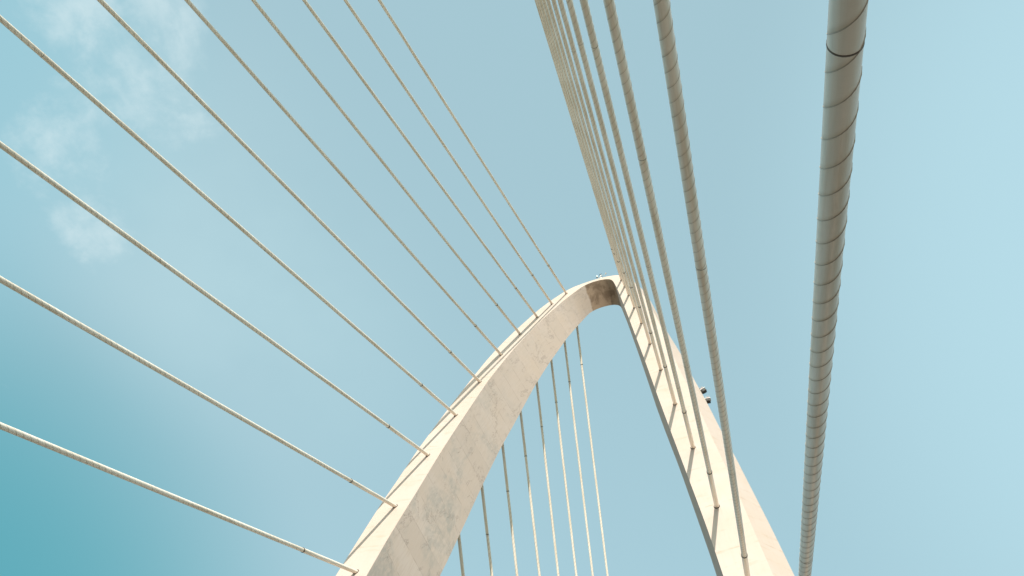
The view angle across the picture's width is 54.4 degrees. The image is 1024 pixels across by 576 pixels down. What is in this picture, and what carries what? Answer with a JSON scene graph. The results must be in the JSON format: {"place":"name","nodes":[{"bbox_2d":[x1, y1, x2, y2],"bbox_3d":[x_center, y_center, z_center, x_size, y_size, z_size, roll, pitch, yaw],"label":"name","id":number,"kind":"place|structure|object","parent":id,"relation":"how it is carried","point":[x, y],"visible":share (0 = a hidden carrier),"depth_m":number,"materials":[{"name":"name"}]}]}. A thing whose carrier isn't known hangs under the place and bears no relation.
{"place":"outdoors","nodes":[
{"label":"outdoors","id":0,"kind":"place"},
{"bbox_2d":[0,0,1023,575],"label":"sky","id":1,"kind":"structure","parent":0,"point":[922,474],"materials":[{"name":"blue"}]},
{"label":"ground","id":2,"kind":"structure","parent":0,"visible":0},
{"bbox_2d":[336,275,793,575],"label":"arch pylon","id":3,"kind":"object","parent":2,"relation":"on","point":[432,496],"visible":0.93,"depth_m":52.28,"materials":[{"name":"concrete"}]},
{"bbox_2d":[0,422,357,573],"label":"stay cable","id":4,"kind":"object","parent":3,"relation":"attached to","point":[58,449],"visible":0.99,"depth_m":30.88,"materials":[{"name":"beige metal"}]},
{"bbox_2d":[0,276,396,507],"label":"stay cable","id":5,"kind":"object","parent":3,"relation":"attached to","point":[54,310],"visible":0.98,"depth_m":33.23,"materials":[{"name":"beige metal"}]},
{"bbox_2d":[0,141,429,455],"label":"stay cable","id":6,"kind":"object","parent":3,"relation":"attached to","point":[59,187],"visible":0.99,"depth_m":35.27,"materials":[{"name":"beige metal"}]},
{"bbox_2d":[0,15,457,415],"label":"stay cable","id":7,"kind":"object","parent":3,"relation":"attached to","point":[64,74],"visible":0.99,"depth_m":36.92,"materials":[{"name":"beige metal"}]},
{"bbox_2d":[97,0,480,382],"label":"stay cable","id":8,"kind":"object","parent":3,"relation":"attached to","point":[128,28],"visible":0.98,"depth_m":42.06,"materials":[{"name":"beige metal"}]},
{"bbox_2d":[184,0,501,354],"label":"stay cable","id":9,"kind":"object","parent":3,"relation":"attached to","point":[259,82],"visible":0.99,"depth_m":48.08,"materials":[{"name":"beige metal"}]},
{"bbox_2d":[251,0,520,334],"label":"stay cable","id":10,"kind":"object","parent":3,"relation":"attached to","point":[294,51],"visible":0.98,"depth_m":52.91,"materials":[{"name":"beige metal"}]},
{"bbox_2d":[302,0,537,317],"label":"stay cable","id":11,"kind":"object","parent":3,"relation":"attached to","point":[323,26],"visible":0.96,"depth_m":57.08,"materials":[{"name":"beige metal"}]},
{"bbox_2d":[344,0,552,303],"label":"stay cable","id":12,"kind":"object","parent":3,"relation":"attached to","point":[429,124],"visible":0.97,"depth_m":60.52,"materials":[{"name":"beige metal"}]},
{"bbox_2d":[457,535,464,575],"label":"stay cable","id":13,"kind":"object","parent":3,"relation":"attached to","point":[461,556],"visible":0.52,"depth_m":54.09,"materials":[{"name":"beige metal"}]},
{"bbox_2d":[378,0,566,293],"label":"stay cable","id":14,"kind":"object","parent":3,"relation":"attached to","point":[454,118],"visible":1,"depth_m":63.24,"materials":[{"name":"beige metal"}]},
{"bbox_2d":[481,485,492,575],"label":"stay cable","id":15,"kind":"object","parent":3,"relation":"attached to","point":[486,529],"visible":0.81,"depth_m":59.11,"materials":[{"name":"beige metal"}]},
{"bbox_2d":[501,443,517,575],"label":"stay cable","id":16,"kind":"object","parent":3,"relation":"attached to","point":[509,507],"visible":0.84,"depth_m":64.24,"materials":[{"name":"beige metal"}]},
{"bbox_2d":[520,410,540,575],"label":"stay cable","id":17,"kind":"object","parent":3,"relation":"attached to","point":[529,489],"visible":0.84,"depth_m":68.43,"materials":[{"name":"beige metal"}]},
{"bbox_2d":[536,382,559,575],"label":"stay cable","id":18,"kind":"object","parent":3,"relation":"attached to","point":[547,478],"visible":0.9,"depth_m":72.06,"materials":[{"name":"beige metal"}]},
{"bbox_2d":[550,360,577,575],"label":"stay cable","id":19,"kind":"object","parent":3,"relation":"attached to","point":[562,456],"visible":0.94,"depth_m":75.15,"materials":[{"name":"beige metal"}]},
{"bbox_2d":[535,0,621,279],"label":"stay cable","id":20,"kind":"object","parent":3,"relation":"attached to","point":[575,129],"visible":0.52,"depth_m":64.99,"materials":[{"name":"beige metal"}]},
{"bbox_2d":[564,340,593,575],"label":"stay cable","id":21,"kind":"object","parent":3,"relation":"attached to","point":[578,457],"visible":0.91,"depth_m":77.76,"materials":[{"name":"beige metal"}]},
{"bbox_2d":[537,0,624,286],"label":"stay cable","id":22,"kind":"object","parent":3,"relation":"attached to","point":[548,35],"visible":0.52,"depth_m":62.07,"materials":[{"name":"beige metal"}]},
{"bbox_2d":[539,0,628,295],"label":"stay cable","id":23,"kind":"object","parent":3,"relation":"attached to","point":[568,93],"visible":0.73,"depth_m":59.10,"materials":[{"name":"beige metal"}]},
{"bbox_2d":[542,0,635,307],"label":"stay cable","id":24,"kind":"object","parent":3,"relation":"attached to","point":[580,123],"visible":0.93,"depth_m":55.32,"materials":[{"name":"beige metal"}]},
{"bbox_2d":[576,326,608,575],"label":"stay cable","id":25,"kind":"object","parent":3,"relation":"attached to","point":[591,444],"visible":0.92,"depth_m":80.05,"materials":[{"name":"beige metal"}]},
{"bbox_2d":[546,0,642,322],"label":"stay cable","id":26,"kind":"object","parent":3,"relation":"attached to","point":[550,8],"visible":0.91,"depth_m":50.67,"materials":[{"name":"beige metal"}]},
{"bbox_2d":[551,0,650,343],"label":"stay cable","id":27,"kind":"object","parent":3,"relation":"attached to","point":[565,43],"visible":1,"depth_m":45.51,"materials":[{"name":"beige metal"}]},
{"bbox_2d":[557,0,661,369],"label":"stay cable","id":28,"kind":"object","parent":3,"relation":"attached to","point":[580,74],"visible":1,"depth_m":39.79,"materials":[{"name":"beige metal"}]},
{"bbox_2d":[566,0,676,404],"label":"stay cable","id":29,"kind":"object","parent":3,"relation":"attached to","point":[575,23],"visible":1,"depth_m":33.57,"materials":[{"name":"beige metal"}]},
{"bbox_2d":[579,0,694,448],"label":"stay cable","id":30,"kind":"object","parent":3,"relation":"attached to","point":[586,12],"visible":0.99,"depth_m":27.11,"materials":[{"name":"beige metal"}]},
{"bbox_2d":[603,0,718,507],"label":"stay cable","id":31,"kind":"object","parent":3,"relation":"attached to","point":[615,33],"visible":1,"depth_m":20.40,"materials":[{"name":"beige metal"}]},
{"bbox_2d":[653,0,749,575],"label":"stay cable","id":32,"kind":"object","parent":3,"relation":"attached to","point":[664,19],"visible":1,"depth_m":13.83,"materials":[{"name":"beige metal"}]},
{"bbox_2d":[699,386,706,393],"bbox_3d":[10.593,5.821,55.971,0.651,0.407,0.266,-29,-56,-12],"label":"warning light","id":33,"kind":"object","parent":3,"relation":"attached to","point":[703,390],"visible":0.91,"depth_m":55.88,"materials":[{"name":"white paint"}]},
{"bbox_2d":[705,396,710,403],"bbox_3d":[10.536,6.128,54.376,0.651,0.407,0.266,-11,-56,14],"label":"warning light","id":34,"kind":"object","parent":3,"relation":"attached to","point":[708,400],"visible":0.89,"depth_m":54.20,"materials":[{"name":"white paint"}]},
{"bbox_2d":[798,0,867,575],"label":"stay cable","id":35,"kind":"object","parent":3,"relation":"attached to","point":[846,33],"visible":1,"depth_m":5.85,"materials":[{"name":"grey metal"}]}
]}

